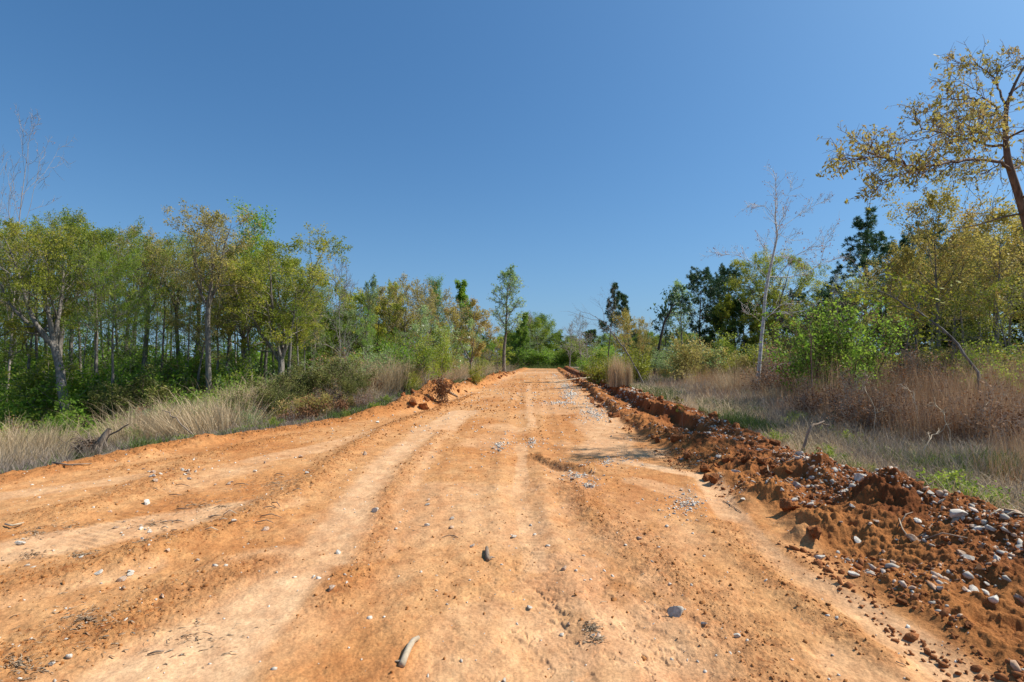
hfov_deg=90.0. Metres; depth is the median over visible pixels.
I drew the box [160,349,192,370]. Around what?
leafy shrub
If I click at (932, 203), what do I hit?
oak tree
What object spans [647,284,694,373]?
fallen leaning pine
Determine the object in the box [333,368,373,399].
cedar shrub
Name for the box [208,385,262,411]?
tan grass clump
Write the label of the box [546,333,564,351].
broadleaf tree
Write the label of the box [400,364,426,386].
brown brush
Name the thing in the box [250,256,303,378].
slim oak tree
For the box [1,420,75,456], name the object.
tan grass clump
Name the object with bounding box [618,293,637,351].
pine tree
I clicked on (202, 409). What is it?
leafy shrub
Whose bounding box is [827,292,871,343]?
broadleaf tree
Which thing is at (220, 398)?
tan grass clump
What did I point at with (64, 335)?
young tree
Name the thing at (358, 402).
bare brush
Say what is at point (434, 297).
tulip tree
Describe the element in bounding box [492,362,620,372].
road end grass
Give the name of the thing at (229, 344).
oak tree
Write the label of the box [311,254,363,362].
bare tree
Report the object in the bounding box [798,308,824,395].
sapling
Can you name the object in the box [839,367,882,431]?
russet grass clump
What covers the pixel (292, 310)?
slim oak tree
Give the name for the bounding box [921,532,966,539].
broken stick
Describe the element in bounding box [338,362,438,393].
tan grass clump
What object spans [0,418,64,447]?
tan grass clump
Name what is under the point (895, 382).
russet grass clump
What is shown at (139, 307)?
slim oak tree
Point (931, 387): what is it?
russet grass clump
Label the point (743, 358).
shrub
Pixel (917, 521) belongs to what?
stone
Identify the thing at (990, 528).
stone
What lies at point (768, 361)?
bare brush
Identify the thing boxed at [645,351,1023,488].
russet grass
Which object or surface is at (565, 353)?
leafy shrub
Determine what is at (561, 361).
leafy shrub
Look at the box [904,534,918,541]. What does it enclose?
stone
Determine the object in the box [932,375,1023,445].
bare brush
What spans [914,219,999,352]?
slim oak tree
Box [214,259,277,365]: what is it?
oak tree
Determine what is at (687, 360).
bush
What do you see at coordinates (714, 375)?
russet grass clump
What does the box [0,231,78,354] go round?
slim oak tree
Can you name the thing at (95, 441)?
uprooted stump
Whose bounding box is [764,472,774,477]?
clay clod
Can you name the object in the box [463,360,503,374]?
tan grass clump
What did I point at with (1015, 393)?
russet grass clump
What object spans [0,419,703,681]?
twig litter
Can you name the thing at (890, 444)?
grey dry grass
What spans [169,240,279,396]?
slim oak tree
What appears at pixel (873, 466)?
green weed
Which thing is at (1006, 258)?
oak tree
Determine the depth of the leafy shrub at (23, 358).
26.05 m
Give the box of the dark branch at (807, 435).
[801,421,828,449]
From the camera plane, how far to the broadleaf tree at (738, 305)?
36.41 m
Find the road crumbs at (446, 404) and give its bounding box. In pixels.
[0,372,964,681]
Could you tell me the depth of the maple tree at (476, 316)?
30.65 m
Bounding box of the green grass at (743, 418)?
[1,367,1023,504]
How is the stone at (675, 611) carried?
on the ground at (496, 642)
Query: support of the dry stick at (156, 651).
on the ground at (496, 642)
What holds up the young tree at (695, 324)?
on the ground at (496, 642)
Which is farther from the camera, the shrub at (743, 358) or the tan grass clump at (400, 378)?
the shrub at (743, 358)
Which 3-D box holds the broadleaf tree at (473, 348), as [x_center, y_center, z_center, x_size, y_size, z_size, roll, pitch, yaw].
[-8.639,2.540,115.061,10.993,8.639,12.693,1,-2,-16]
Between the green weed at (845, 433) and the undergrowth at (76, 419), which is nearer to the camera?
the green weed at (845, 433)
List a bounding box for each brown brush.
[261,393,312,423]
[301,386,341,415]
[321,349,364,373]
[340,395,364,408]
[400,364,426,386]
[434,348,465,375]
[613,334,657,371]
[646,340,675,360]
[649,355,675,379]
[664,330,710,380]
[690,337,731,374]
[694,364,711,377]
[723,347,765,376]
[764,348,796,366]
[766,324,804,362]
[902,337,961,380]
[951,356,1014,385]
[956,363,1023,388]
[976,337,1023,381]
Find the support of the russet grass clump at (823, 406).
on the ground at (496, 642)
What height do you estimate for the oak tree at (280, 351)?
8.970 m
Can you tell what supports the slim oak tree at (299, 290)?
on the ground at (496, 642)
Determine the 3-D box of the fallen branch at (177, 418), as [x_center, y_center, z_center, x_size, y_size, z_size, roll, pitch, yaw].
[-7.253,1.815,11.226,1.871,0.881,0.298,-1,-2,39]
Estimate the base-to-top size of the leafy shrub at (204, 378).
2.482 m
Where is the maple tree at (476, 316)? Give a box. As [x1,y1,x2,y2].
[436,298,502,367]
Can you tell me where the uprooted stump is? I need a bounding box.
[57,424,128,455]
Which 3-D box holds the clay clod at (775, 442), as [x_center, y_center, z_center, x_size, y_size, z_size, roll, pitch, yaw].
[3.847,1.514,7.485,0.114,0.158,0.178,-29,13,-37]
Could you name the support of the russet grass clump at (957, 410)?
on the ground at (496, 642)
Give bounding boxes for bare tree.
[0,103,76,417]
[0,150,15,312]
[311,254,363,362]
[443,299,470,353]
[481,319,503,362]
[526,310,542,365]
[559,313,596,365]
[560,321,583,366]
[573,333,600,361]
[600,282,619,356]
[825,266,859,332]
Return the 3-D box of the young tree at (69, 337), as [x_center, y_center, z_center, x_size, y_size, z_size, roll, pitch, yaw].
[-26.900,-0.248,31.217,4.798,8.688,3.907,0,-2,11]
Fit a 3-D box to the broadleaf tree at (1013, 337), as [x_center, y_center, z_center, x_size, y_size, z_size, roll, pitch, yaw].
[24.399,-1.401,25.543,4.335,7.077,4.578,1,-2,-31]
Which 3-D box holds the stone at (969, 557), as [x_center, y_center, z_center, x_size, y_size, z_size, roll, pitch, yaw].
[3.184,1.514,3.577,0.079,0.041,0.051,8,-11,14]
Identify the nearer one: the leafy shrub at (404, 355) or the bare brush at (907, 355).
the bare brush at (907, 355)
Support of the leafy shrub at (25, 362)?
on the ground at (496, 642)
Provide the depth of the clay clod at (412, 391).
17.14 m
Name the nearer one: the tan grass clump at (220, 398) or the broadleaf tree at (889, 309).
the tan grass clump at (220, 398)
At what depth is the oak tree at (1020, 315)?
18.52 m
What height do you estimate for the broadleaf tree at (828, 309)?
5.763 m
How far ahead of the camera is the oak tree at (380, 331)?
34.59 m
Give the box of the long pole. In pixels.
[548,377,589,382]
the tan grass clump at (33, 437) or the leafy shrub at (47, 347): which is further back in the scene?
the leafy shrub at (47, 347)
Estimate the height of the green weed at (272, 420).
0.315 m
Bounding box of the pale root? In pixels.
[4,522,23,526]
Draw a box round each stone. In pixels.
[14,541,25,544]
[94,569,102,574]
[116,576,126,581]
[667,606,683,616]
[792,481,801,487]
[814,555,824,559]
[848,571,859,576]
[854,473,866,480]
[854,536,861,542]
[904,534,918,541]
[913,518,921,523]
[949,509,967,518]
[956,549,965,554]
[963,554,974,560]
[968,585,978,591]
[973,526,984,530]
[981,588,989,595]
[985,525,996,530]
[988,595,998,603]
[1004,508,1022,515]
[1014,593,1023,603]
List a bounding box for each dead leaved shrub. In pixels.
[269,412,306,422]
[272,392,335,417]
[282,402,323,420]
[327,398,351,413]
[363,378,383,390]
[423,375,456,403]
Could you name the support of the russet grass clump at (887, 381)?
on the ground at (496, 642)
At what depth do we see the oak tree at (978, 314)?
21.93 m
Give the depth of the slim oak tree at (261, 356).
29.95 m
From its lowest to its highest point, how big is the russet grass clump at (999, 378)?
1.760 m
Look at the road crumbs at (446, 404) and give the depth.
4.28 m
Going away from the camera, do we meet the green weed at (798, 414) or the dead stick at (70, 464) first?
the dead stick at (70, 464)
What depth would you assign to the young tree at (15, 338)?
33.92 m
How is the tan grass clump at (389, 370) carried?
on the ground at (496, 642)
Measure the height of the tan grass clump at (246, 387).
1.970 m
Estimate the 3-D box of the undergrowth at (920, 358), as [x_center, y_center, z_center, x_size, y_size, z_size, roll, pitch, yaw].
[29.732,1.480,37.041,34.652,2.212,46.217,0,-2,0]
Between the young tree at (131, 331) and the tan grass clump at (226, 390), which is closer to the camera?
the tan grass clump at (226, 390)
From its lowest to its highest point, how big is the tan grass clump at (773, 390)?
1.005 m
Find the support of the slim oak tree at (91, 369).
on the ground at (496, 642)
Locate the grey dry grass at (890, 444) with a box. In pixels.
[577,366,1023,515]
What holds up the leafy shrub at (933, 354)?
on the ground at (496, 642)
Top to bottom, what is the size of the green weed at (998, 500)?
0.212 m
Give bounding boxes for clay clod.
[409,398,416,405]
[410,389,420,393]
[418,402,428,409]
[608,411,619,417]
[669,433,683,442]
[683,448,694,459]
[700,463,710,471]
[702,473,709,481]
[708,411,717,418]
[708,473,718,483]
[721,457,729,462]
[731,422,739,428]
[740,454,751,462]
[748,441,757,445]
[755,456,768,465]
[760,464,772,474]
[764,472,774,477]
[769,439,780,446]
[780,498,799,511]
[807,525,821,539]
[895,597,907,605]
[964,620,972,628]
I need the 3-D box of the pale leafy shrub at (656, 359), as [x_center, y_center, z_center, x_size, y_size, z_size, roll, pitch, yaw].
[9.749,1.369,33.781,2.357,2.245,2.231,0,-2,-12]
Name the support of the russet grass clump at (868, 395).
on the ground at (496, 642)
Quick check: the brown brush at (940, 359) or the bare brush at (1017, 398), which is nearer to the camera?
the bare brush at (1017, 398)
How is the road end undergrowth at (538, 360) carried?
on the ground at (496, 642)
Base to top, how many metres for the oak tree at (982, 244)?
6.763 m
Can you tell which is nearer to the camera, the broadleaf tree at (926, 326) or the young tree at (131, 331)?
the broadleaf tree at (926, 326)
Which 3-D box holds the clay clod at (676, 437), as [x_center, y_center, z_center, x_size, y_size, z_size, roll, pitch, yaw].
[2.892,1.724,8.942,0.263,0.233,0.168,-17,18,-16]
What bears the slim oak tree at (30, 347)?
on the ground at (496, 642)
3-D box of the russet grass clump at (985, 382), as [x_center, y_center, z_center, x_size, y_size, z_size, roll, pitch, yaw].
[8.221,0.774,9.022,0.957,1.933,1.146,0,-2,-5]
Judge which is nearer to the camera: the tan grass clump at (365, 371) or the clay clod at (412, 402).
the clay clod at (412, 402)
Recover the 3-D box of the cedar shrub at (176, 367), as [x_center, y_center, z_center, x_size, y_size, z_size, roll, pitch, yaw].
[-15.970,2.086,23.659,4.939,3.240,5.660,1,-2,-38]
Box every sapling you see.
[750,287,888,395]
[756,315,849,397]
[789,303,915,393]
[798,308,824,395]
[825,311,916,395]
[826,262,983,401]
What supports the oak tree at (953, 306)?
on the ground at (496, 642)
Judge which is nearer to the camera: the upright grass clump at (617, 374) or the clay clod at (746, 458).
the clay clod at (746, 458)
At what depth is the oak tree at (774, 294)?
35.34 m
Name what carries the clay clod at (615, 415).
on the ground at (496, 642)
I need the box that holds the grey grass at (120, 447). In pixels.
[0,370,513,473]
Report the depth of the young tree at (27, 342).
31.32 m
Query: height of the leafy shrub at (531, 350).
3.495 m
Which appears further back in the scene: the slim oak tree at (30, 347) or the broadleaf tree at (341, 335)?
the broadleaf tree at (341, 335)
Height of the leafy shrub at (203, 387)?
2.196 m
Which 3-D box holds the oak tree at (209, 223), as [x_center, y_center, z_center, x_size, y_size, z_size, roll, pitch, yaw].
[-12.687,-1.124,21.163,4.278,9.538,3.823,-1,-2,23]
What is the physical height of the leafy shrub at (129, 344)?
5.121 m
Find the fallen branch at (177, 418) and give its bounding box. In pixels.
[163,403,192,434]
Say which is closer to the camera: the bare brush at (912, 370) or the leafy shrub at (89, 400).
the bare brush at (912, 370)
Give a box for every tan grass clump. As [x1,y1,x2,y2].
[0,414,87,455]
[0,417,56,441]
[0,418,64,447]
[0,418,91,453]
[0,421,73,450]
[1,410,88,452]
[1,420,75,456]
[2,425,67,450]
[7,417,105,446]
[46,417,108,448]
[59,396,193,440]
[84,395,239,440]
[85,387,214,433]
[86,392,176,427]
[86,419,166,445]
[89,403,199,439]
[90,412,156,442]
[91,404,172,445]
[98,421,174,441]
[104,387,230,428]
[108,397,224,431]
[109,388,288,448]
[112,402,214,438]
[121,415,183,439]
[131,392,245,438]
[133,410,221,438]
[137,376,291,434]
[152,391,272,434]
[163,411,238,439]
[170,397,289,436]
[177,376,269,410]
[193,388,262,419]
[198,372,287,405]
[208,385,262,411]
[216,381,287,407]
[217,384,257,415]
[303,355,453,388]
[306,356,415,390]
[307,358,398,387]
[333,350,432,385]
[333,352,431,388]
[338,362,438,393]
[345,351,447,378]
[354,347,472,394]
[372,351,466,383]
[373,353,430,389]
[444,359,475,380]
[457,359,487,377]
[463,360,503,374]
[482,360,517,374]
[494,362,524,371]
[678,363,698,383]
[702,361,750,389]
[720,355,755,382]
[730,364,762,387]
[750,376,787,400]
[792,355,886,399]
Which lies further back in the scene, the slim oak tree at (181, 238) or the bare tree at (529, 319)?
the bare tree at (529, 319)
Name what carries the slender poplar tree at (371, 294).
on the ground at (496, 642)
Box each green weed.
[237,422,255,430]
[263,415,284,426]
[380,394,393,400]
[762,428,793,440]
[780,417,796,424]
[787,409,807,420]
[812,448,852,463]
[813,444,836,452]
[830,427,861,441]
[851,462,874,470]
[914,465,978,490]
[933,477,1008,503]
[941,452,966,464]
[946,468,976,478]
[961,480,1010,503]
[980,492,1008,505]
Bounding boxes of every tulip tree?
[194,196,317,371]
[418,275,452,358]
[422,274,452,348]
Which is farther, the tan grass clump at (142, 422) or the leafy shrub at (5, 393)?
the leafy shrub at (5, 393)
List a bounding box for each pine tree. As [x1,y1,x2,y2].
[598,282,621,365]
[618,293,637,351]
[651,308,677,347]
[672,266,728,365]
[697,274,752,338]
[701,263,763,340]
[758,289,789,335]
[780,286,811,333]
[803,287,832,328]
[807,284,850,330]
[823,205,923,357]
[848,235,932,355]
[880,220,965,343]
[927,232,1002,334]
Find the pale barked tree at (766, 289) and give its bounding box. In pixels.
[700,159,856,390]
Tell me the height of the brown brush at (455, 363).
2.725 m
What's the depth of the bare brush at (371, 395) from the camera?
15.88 m
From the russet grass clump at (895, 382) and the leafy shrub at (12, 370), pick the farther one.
the leafy shrub at (12, 370)
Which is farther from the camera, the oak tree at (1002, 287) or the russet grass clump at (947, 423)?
the oak tree at (1002, 287)
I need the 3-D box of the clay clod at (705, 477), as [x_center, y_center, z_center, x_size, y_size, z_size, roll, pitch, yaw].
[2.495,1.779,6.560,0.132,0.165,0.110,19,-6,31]
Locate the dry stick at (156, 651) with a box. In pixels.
[147,650,163,654]
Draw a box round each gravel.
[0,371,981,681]
[570,370,1023,670]
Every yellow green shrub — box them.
[400,369,422,390]
[468,363,485,384]
[578,355,616,385]
[596,354,632,384]
[609,349,655,383]
[621,345,653,369]
[723,342,770,379]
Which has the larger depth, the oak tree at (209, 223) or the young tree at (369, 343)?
the young tree at (369, 343)
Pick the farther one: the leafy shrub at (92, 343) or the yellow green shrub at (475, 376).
the leafy shrub at (92, 343)
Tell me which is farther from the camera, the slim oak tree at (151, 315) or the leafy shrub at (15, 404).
the slim oak tree at (151, 315)
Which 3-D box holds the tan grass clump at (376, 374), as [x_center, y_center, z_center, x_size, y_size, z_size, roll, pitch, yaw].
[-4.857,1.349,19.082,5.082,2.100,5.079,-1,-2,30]
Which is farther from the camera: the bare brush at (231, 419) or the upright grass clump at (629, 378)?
the upright grass clump at (629, 378)
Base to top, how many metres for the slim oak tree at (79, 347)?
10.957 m
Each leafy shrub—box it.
[0,337,42,366]
[0,348,54,385]
[0,349,103,426]
[0,360,24,395]
[0,375,23,418]
[1,378,56,424]
[3,363,54,409]
[4,339,75,366]
[11,349,109,411]
[21,360,105,425]
[26,339,76,377]
[41,412,79,434]
[54,346,146,420]
[63,345,104,369]
[64,329,120,364]
[74,332,158,371]
[79,378,100,420]
[81,343,156,393]
[93,338,168,379]
[96,369,146,416]
[98,346,141,387]
[98,346,152,371]
[120,363,167,401]
[122,347,200,414]
[124,424,141,438]
[130,379,165,414]
[132,348,220,379]
[148,347,189,368]
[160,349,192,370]
[164,344,240,370]
[171,339,232,384]
[175,375,213,404]
[189,370,215,391]
[191,401,214,423]
[204,340,270,373]
[211,343,262,395]
[212,349,277,381]
[212,354,286,394]
[227,406,266,425]
[239,337,287,381]
[279,359,331,379]
[336,347,377,368]
[337,344,395,388]
[366,343,413,367]
[371,332,431,371]
[375,334,407,363]
[396,340,417,361]
[408,331,444,383]
[429,321,457,383]
[472,357,486,373]
[488,342,526,366]
[507,342,558,365]
[526,350,553,366]
[527,347,558,366]
[540,348,564,363]
[544,356,572,364]
[556,340,605,364]
[558,338,593,365]
[574,354,591,372]
[583,344,619,362]
[590,342,616,361]
[594,347,621,362]
[620,342,645,361]
[650,347,680,372]
[656,351,689,381]
[666,338,695,360]
[689,343,733,376]
[711,328,739,372]
[711,342,731,372]
[736,344,770,364]
[915,348,940,366]
[953,333,1023,375]
[960,359,1023,401]
[980,336,1022,359]
[982,344,1020,369]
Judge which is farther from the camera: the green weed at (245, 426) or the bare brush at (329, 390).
the bare brush at (329, 390)
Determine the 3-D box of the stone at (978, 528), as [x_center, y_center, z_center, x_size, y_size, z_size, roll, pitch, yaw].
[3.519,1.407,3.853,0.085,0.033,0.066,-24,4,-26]
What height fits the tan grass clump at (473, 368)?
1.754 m
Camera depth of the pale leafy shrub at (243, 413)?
12.88 m
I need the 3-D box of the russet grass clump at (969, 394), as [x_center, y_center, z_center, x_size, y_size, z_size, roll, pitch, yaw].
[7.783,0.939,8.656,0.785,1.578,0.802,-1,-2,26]
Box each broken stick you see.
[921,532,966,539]
[998,511,1023,518]
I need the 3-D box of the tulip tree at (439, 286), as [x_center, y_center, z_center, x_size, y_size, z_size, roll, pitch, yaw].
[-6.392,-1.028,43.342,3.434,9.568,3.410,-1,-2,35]
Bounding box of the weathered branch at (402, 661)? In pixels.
[395,635,419,667]
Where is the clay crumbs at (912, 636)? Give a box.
[563,371,1023,681]
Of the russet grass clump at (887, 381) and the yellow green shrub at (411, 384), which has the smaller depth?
the russet grass clump at (887, 381)
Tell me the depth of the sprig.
10.57 m
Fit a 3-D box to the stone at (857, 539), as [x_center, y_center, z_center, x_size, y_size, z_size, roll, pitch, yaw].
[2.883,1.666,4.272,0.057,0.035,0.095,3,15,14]
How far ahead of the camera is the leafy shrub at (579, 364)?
39.83 m
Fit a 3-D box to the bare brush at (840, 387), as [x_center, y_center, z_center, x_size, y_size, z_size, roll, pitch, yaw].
[7.024,1.067,10.755,1.584,1.369,1.100,2,-2,-40]
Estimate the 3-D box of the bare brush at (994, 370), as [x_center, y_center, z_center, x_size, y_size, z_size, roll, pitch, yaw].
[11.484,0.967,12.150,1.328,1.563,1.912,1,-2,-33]
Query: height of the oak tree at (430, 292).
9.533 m
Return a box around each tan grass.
[0,383,397,469]
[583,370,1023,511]
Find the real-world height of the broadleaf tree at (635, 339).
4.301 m
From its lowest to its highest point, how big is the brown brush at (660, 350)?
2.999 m
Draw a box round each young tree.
[0,263,35,351]
[0,276,50,361]
[0,296,42,360]
[0,300,31,378]
[5,309,43,363]
[20,271,91,363]
[28,306,86,354]
[48,303,88,363]
[50,285,111,377]
[52,267,170,378]
[98,290,166,378]
[109,299,150,348]
[117,309,182,367]
[140,276,197,362]
[151,295,197,360]
[151,304,202,364]
[169,293,223,372]
[202,325,276,367]
[247,317,279,382]
[271,301,318,366]
[290,258,345,360]
[291,328,323,370]
[295,304,336,363]
[326,306,366,367]
[330,309,376,356]
[344,306,381,363]
[384,327,410,357]
[393,331,416,354]
[526,326,553,365]
[679,296,707,345]
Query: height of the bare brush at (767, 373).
2.020 m
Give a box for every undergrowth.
[0,366,298,438]
[0,391,222,445]
[463,349,623,369]
[657,343,1023,378]
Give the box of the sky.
[0,0,1023,357]
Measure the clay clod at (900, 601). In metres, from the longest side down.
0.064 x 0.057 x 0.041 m
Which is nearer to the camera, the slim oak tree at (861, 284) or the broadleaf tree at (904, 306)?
the slim oak tree at (861, 284)
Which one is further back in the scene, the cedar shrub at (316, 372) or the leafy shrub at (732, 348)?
the leafy shrub at (732, 348)
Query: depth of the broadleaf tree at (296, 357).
34.32 m
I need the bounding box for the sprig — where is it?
[672,396,683,427]
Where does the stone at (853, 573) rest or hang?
on the ground at (496, 642)
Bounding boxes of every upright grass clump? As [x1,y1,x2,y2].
[603,353,633,386]
[623,356,633,386]
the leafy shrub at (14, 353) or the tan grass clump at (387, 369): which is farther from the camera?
the leafy shrub at (14, 353)
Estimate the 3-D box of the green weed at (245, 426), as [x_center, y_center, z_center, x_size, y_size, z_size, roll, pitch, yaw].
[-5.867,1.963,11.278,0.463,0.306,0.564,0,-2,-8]
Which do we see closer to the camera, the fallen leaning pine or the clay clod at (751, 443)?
the clay clod at (751, 443)
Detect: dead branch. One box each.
[863,387,887,440]
[897,384,919,432]
[927,401,950,444]
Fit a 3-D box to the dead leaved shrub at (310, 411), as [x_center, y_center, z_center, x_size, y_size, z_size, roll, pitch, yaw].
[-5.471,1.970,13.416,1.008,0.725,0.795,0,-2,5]
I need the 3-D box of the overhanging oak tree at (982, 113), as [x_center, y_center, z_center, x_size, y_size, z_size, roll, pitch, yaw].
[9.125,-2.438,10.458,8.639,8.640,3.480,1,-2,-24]
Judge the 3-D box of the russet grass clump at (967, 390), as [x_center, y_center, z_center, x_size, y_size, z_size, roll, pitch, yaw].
[7.624,0.800,8.649,1.325,1.870,1.354,0,-2,15]
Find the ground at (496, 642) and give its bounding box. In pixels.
[0,358,1023,681]
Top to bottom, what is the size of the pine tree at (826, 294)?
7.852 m
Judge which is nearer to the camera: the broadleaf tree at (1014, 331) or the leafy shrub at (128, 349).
the broadleaf tree at (1014, 331)
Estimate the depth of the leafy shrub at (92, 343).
44.36 m
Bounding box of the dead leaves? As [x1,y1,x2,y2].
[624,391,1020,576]
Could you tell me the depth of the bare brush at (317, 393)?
15.55 m
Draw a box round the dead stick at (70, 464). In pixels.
[53,462,91,465]
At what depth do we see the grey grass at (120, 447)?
10.55 m
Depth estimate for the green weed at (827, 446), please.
7.62 m
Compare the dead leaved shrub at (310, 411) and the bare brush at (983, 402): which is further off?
the dead leaved shrub at (310, 411)
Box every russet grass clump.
[445,362,467,380]
[707,362,721,386]
[729,365,747,391]
[790,356,829,416]
[794,370,820,407]
[809,345,849,411]
[809,393,834,417]
[830,379,873,426]
[832,362,856,421]
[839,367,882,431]
[840,365,881,410]
[850,377,885,419]
[856,364,909,404]
[860,377,896,435]
[865,349,916,409]
[871,359,916,425]
[874,376,936,447]
[877,340,945,432]
[879,364,936,416]
[882,364,910,398]
[896,377,946,445]
[898,354,937,394]
[899,342,951,402]
[906,349,960,405]
[907,372,962,443]
[913,358,950,401]
[913,362,969,415]
[925,380,999,443]
[926,342,1016,435]
[928,383,964,444]
[929,373,998,444]
[934,355,994,390]
[936,339,986,401]
[938,364,973,399]
[944,338,1000,411]
[945,337,1020,421]
[946,353,1003,445]
[947,356,1022,409]
[950,361,992,421]
[954,351,1021,429]
[957,354,1023,408]
[962,380,1011,447]
[982,343,1023,444]
[993,361,1023,416]
[1007,373,1023,420]
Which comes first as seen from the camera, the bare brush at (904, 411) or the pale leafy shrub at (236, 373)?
the bare brush at (904, 411)
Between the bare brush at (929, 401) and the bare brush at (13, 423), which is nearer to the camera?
the bare brush at (929, 401)
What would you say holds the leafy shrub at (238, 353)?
on the ground at (496, 642)
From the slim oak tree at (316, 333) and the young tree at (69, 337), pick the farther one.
the young tree at (69, 337)
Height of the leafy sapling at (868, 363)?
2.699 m
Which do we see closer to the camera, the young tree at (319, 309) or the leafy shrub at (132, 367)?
the leafy shrub at (132, 367)
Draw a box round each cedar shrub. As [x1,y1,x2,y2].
[81,363,204,425]
[103,351,228,414]
[216,377,296,419]
[245,354,338,403]
[252,373,313,413]
[292,346,379,398]
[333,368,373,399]
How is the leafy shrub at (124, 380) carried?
on the ground at (496, 642)
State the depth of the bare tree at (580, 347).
61.83 m
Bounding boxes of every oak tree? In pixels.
[0,204,79,370]
[0,205,130,408]
[0,207,121,427]
[0,215,60,369]
[0,225,39,299]
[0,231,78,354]
[0,239,88,416]
[15,213,171,421]
[19,214,124,371]
[28,221,107,379]
[55,245,132,373]
[59,235,159,424]
[60,250,123,370]
[68,222,150,366]
[91,248,175,356]
[98,224,171,354]
[102,223,188,369]
[110,271,172,362]
[125,237,194,370]
[129,232,208,375]
[133,239,188,368]
[149,198,267,407]
[150,229,195,357]
[156,231,220,352]
[158,238,227,368]
[159,251,224,383]
[166,246,250,394]
[167,221,353,381]
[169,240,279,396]
[184,237,254,362]
[202,260,269,367]
[203,240,283,391]
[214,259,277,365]
[237,240,307,376]
[248,253,309,377]
[249,270,335,379]
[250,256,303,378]
[264,263,327,376]
[281,288,336,375]
[282,264,356,366]
[325,278,421,358]
[351,273,473,358]
[377,278,453,346]
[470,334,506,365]
[611,307,638,368]
[633,316,652,362]
[722,245,839,346]
[816,36,1023,230]
[836,272,886,343]
[844,256,913,367]
[859,273,980,361]
[860,239,962,349]
[879,175,1008,354]
[898,278,1004,362]
[906,251,961,348]
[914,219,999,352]
[924,266,982,351]
[929,270,1023,364]
[939,198,1023,349]
[941,228,1022,354]
[956,209,1023,318]
[964,218,1023,351]
[995,237,1023,329]
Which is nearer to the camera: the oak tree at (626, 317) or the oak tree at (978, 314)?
the oak tree at (978, 314)
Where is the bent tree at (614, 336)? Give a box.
[569,299,643,382]
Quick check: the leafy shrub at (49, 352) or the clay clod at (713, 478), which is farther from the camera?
the leafy shrub at (49, 352)
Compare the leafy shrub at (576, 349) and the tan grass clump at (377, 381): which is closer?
the tan grass clump at (377, 381)
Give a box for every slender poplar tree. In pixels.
[354,273,380,366]
[486,263,526,371]
[665,279,695,344]
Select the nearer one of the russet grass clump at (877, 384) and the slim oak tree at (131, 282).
the russet grass clump at (877, 384)
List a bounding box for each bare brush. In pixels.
[1,415,39,438]
[122,404,155,432]
[222,413,248,431]
[236,400,270,419]
[273,400,309,422]
[308,388,332,405]
[309,353,343,372]
[315,374,344,398]
[326,384,348,408]
[334,346,392,385]
[340,386,367,407]
[351,390,375,407]
[360,386,376,402]
[409,342,454,376]
[740,340,794,393]
[743,359,791,393]
[748,345,792,378]
[750,356,786,385]
[752,347,795,375]
[774,352,798,386]
[776,376,838,418]
[789,373,826,415]
[812,364,873,414]
[813,370,918,434]
[815,376,886,420]
[831,370,901,408]
[838,342,936,398]
[839,387,906,430]
[859,372,886,394]
[862,379,932,432]
[884,340,923,374]
[885,353,946,394]
[890,346,952,384]
[890,348,938,392]
[896,400,925,435]
[901,397,956,442]
[907,394,962,434]
[908,351,965,395]
[914,385,958,415]
[915,390,1001,446]
[925,341,965,381]
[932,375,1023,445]
[950,387,1023,423]
[959,352,1023,391]
[960,355,1023,385]
[964,388,1023,446]
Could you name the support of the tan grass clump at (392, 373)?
on the ground at (496, 642)
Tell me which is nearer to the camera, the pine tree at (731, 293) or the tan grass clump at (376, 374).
the tan grass clump at (376, 374)
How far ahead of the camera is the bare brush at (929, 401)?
10.13 m
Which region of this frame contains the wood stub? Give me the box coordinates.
[485,546,494,560]
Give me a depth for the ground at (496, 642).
3.98 m
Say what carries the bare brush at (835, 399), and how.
on the ground at (496, 642)
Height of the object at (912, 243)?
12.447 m
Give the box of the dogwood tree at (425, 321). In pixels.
[408,304,485,377]
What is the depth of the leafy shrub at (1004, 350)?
15.04 m
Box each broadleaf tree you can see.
[274,320,322,378]
[278,287,366,369]
[323,312,361,356]
[382,316,415,353]
[416,323,470,360]
[452,279,496,362]
[456,336,484,363]
[460,340,475,368]
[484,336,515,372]
[491,328,530,361]
[501,312,530,365]
[510,311,562,350]
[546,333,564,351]
[550,335,577,349]
[582,329,603,349]
[590,332,622,351]
[611,333,625,357]
[623,330,677,356]
[631,337,641,348]
[648,337,662,353]
[667,328,688,352]
[671,332,717,348]
[692,305,736,357]
[706,292,746,351]
[719,297,764,356]
[740,306,785,363]
[769,299,810,347]
[790,306,831,343]
[806,297,851,332]
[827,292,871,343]
[855,280,918,356]
[870,256,935,342]
[874,278,930,360]
[897,261,989,357]
[906,255,1004,358]
[941,241,1015,348]
[949,243,1023,358]
[973,258,1023,353]
[1003,254,1023,335]
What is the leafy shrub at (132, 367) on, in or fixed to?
on the ground at (496, 642)
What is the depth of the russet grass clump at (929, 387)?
10.31 m
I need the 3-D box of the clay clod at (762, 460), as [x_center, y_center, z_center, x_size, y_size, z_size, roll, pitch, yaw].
[3.276,1.577,6.696,0.165,0.124,0.118,-1,-2,18]
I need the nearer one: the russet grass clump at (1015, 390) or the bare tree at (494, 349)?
the russet grass clump at (1015, 390)
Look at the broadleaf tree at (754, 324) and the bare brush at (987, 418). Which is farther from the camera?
the broadleaf tree at (754, 324)
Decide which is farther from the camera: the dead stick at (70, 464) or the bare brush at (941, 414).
the bare brush at (941, 414)
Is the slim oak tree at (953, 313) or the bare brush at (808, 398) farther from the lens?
the slim oak tree at (953, 313)

